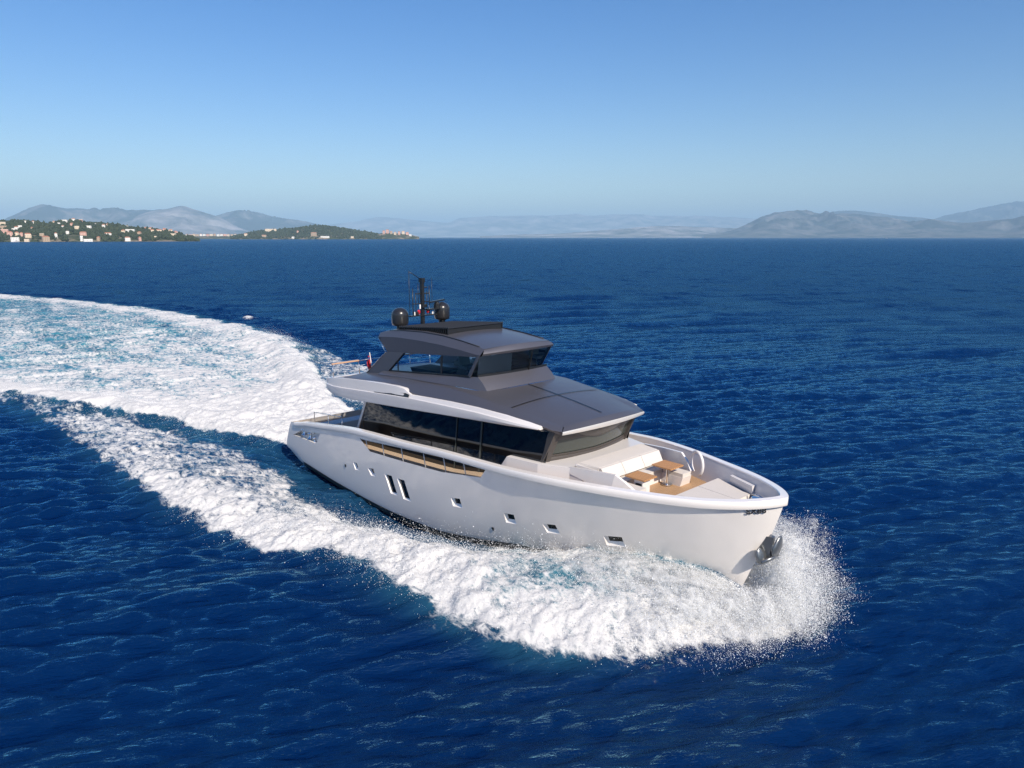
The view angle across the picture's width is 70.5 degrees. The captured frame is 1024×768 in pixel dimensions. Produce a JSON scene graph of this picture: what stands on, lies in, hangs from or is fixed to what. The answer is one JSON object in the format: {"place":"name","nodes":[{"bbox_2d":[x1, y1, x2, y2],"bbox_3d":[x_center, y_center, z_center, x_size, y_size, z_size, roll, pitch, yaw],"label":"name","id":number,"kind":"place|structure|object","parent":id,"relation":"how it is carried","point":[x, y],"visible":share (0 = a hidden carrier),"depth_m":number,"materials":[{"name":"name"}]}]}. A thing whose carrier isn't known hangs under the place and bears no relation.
{"place":"outdoors","nodes":[
{"label":"outdoors","id":0,"kind":"place"},
{"bbox_2d":[4,204,161,224],"bbox_3d":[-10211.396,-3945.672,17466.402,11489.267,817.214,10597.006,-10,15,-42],"label":"mountain","id":1,"kind":"structure","parent":0,"point":[49,213],"depth_m":16629.60,"materials":[{"name":"grey stone"}]},
{"bbox_2d":[0,231,189,241],"bbox_3d":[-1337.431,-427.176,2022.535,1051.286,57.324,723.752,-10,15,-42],"label":"headland","id":2,"kind":"structure","parent":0,"point":[72,237],"depth_m":1898.01,"materials":[{"name":"green plant"}]},
{"bbox_2d":[10,237,19,241],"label":"house","id":3,"kind":"structure","parent":2,"relation":"on","point":[14,238],"depth_m":1786.73,"materials":[{"name":"white"}]},
{"bbox_2d":[24,233,30,237],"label":"house","id":4,"kind":"structure","parent":2,"relation":"on","point":[27,235],"depth_m":1847.08,"materials":[{"name":"beige"}]},
{"bbox_2d":[41,236,49,241],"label":"house","id":5,"kind":"structure","parent":2,"relation":"on","point":[45,238],"depth_m":1824.86,"materials":[{"name":"beige stone"}]},
{"bbox_2d":[83,239,92,241],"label":"house","id":6,"kind":"structure","parent":2,"relation":"on","point":[87,240],"depth_m":1869.13,"materials":[{"name":"white"}]},
{"bbox_2d":[0,219,199,241],"bbox_3d":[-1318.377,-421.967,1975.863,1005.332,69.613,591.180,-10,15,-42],"label":"forest","id":7,"kind":"object","parent":2,"relation":"on","point":[50,229],"visible":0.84,"depth_m":2018.73,"materials":[{"name":"green plant"}]},
{"bbox_2d":[124,206,249,235],"bbox_3d":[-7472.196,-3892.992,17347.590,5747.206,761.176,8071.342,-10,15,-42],"label":"mountain","id":8,"kind":"structure","parent":0,"point":[184,220],"depth_m":16283.69,"materials":[{"name":"stone"}]},
{"bbox_2d":[195,236,229,238],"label":"shore","id":9,"kind":"structure","parent":0,"point":[214,237],"depth_m":4846.94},
{"bbox_2d":[217,210,319,231],"bbox_3d":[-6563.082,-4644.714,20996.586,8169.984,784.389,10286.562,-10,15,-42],"label":"mountain","id":10,"kind":"structure","parent":0,"point":[248,220],"depth_m":19493.49,"materials":[{"name":"grey stone"}]},
{"bbox_2d":[229,227,399,238],"bbox_3d":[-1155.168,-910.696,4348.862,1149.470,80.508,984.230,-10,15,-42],"label":"headland","id":11,"kind":"structure","parent":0,"point":[331,237],"depth_m":4122.56,"materials":[{"name":"green plant"}]},
{"bbox_2d":[230,224,382,238],"bbox_3d":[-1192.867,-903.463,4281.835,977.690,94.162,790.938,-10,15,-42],"label":"forest","id":12,"kind":"object","parent":11,"relation":"on","point":[334,232],"visible":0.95,"depth_m":4234.63,"materials":[{"name":"green plant"}]},
{"bbox_2d":[377,233,418,238],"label":"headland","id":13,"kind":"structure","parent":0,"point":[392,235],"depth_m":4354.87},
{"bbox_2d":[0,237,1023,767],"bbox_3d":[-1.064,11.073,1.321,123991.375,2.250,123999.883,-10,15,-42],"label":"sea","id":14,"kind":"structure","parent":0,"point":[882,375],"depth_m":41.64,"materials":[{"name":"liquid"}]},
{"bbox_2d":[0,291,974,767],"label":"wake","id":15,"kind":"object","parent":14,"relation":"on","point":[400,673],"visible":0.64,"depth_m":23.80,"materials":[{"name":"white liquid"}]},
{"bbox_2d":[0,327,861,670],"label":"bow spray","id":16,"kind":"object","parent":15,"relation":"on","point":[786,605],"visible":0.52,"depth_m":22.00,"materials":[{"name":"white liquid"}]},
{"bbox_2d":[287,271,788,585],"bbox_3d":[-1.148,1.038,30.834,7.100,11.350,27.130,-10,15,-42],"label":"motor yacht","id":17,"kind":"object","parent":14,"relation":"on","point":[487,430],"visible":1,"depth_m":26.84,"materials":[{"name":"paint"}]},
{"bbox_2d":[367,352,371,369],"bbox_3d":[-6.907,-1.002,35.284,0.140,1.088,0.426,-10,15,-42],"label":"flag","id":18,"kind":"object","parent":17,"relation":"on","point":[369,364],"visible":0.75,"depth_m":35.26,"materials":[{"name":"red fabric"}]},
{"bbox_2d":[385,474,397,495],"bbox_3d":[-5.144,4.293,30.938,0.136,0.870,0.850,-10,15,-42],"label":"hull window","id":19,"kind":"structure","parent":17,"relation":"in","point":[389,479],"depth_m":31.03,"materials":[{"name":"glass"}]},
{"bbox_2d":[397,478,410,500],"bbox_3d":[-4.495,4.414,30.262,0.155,0.900,0.840,-10,15,-42],"label":"hull window","id":20,"kind":"structure","parent":17,"relation":"in","point":[402,485],"depth_m":30.36,"materials":[{"name":"glass"}]},
{"bbox_2d":[389,355,479,377],"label":"side window","id":21,"kind":"structure","parent":17,"relation":"in","point":[469,375],"depth_m":29.39,"materials":[{"name":"glass"}]},
{"bbox_2d":[470,346,551,364],"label":"side window","id":22,"kind":"structure","parent":17,"relation":"in","point":[539,355],"depth_m":31.17,"materials":[{"name":"glass"}]},
{"bbox_2d":[565,521,814,644],"bbox_3d":[4.995,5.593,23.536,13.240,2.903,9.466,-5,13,-24],"label":"bow splash","id":23,"kind":"object","parent":14,"relation":"on","point":[751,574],"visible":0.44,"depth_m":22.09,"materials":[{"name":"white liquid"}]},
{"bbox_2d":[0,0,1023,224],"label":"sky","id":24,"kind":"structure","parent":0,"point":[325,112],"materials":[{"name":"blue"}]},
{"bbox_2d":[329,214,755,236],"bbox_3d":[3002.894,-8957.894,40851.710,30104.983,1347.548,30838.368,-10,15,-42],"label":"mountain","id":25,"kind":"structure","parent":0,"point":[500,225],"depth_m":38696.84,"materials":[{"name":"stone"}]},
{"bbox_2d":[480,226,734,237],"bbox_3d":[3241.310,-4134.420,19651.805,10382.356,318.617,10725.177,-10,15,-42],"label":"hills","id":26,"kind":"structure","parent":0,"point":[667,232],"depth_m":18239.61,"materials":[{"name":"stone"}]},
{"bbox_2d":[704,210,927,237],"bbox_3d":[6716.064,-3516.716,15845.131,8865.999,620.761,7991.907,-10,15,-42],"label":"hills","id":27,"kind":"structure","parent":0,"point":[801,224],"depth_m":14315.30,"materials":[{"name":"grey stone"}]},
{"bbox_2d":[820,210,926,221],"bbox_3d":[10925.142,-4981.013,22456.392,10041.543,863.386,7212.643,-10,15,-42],"label":"mountain","id":28,"kind":"structure","parent":0,"point":[915,219],"depth_m":22333.36,"materials":[{"name":"grey stone"}]},
{"bbox_2d":[872,216,1023,237],"bbox_3d":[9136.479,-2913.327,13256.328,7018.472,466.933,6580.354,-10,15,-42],"label":"hills","id":29,"kind":"structure","parent":0,"point":[1010,228],"depth_m":12900.44,"materials":[{"name":"grey stone"}]},
{"bbox_2d":[935,201,1023,222],"bbox_3d":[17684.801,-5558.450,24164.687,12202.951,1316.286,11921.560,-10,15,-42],"label":"mountain","id":30,"kind":"structure","parent":0,"point":[1012,210],"depth_m":24565.49,"materials":[{"name":"grey stone"}]}
]}

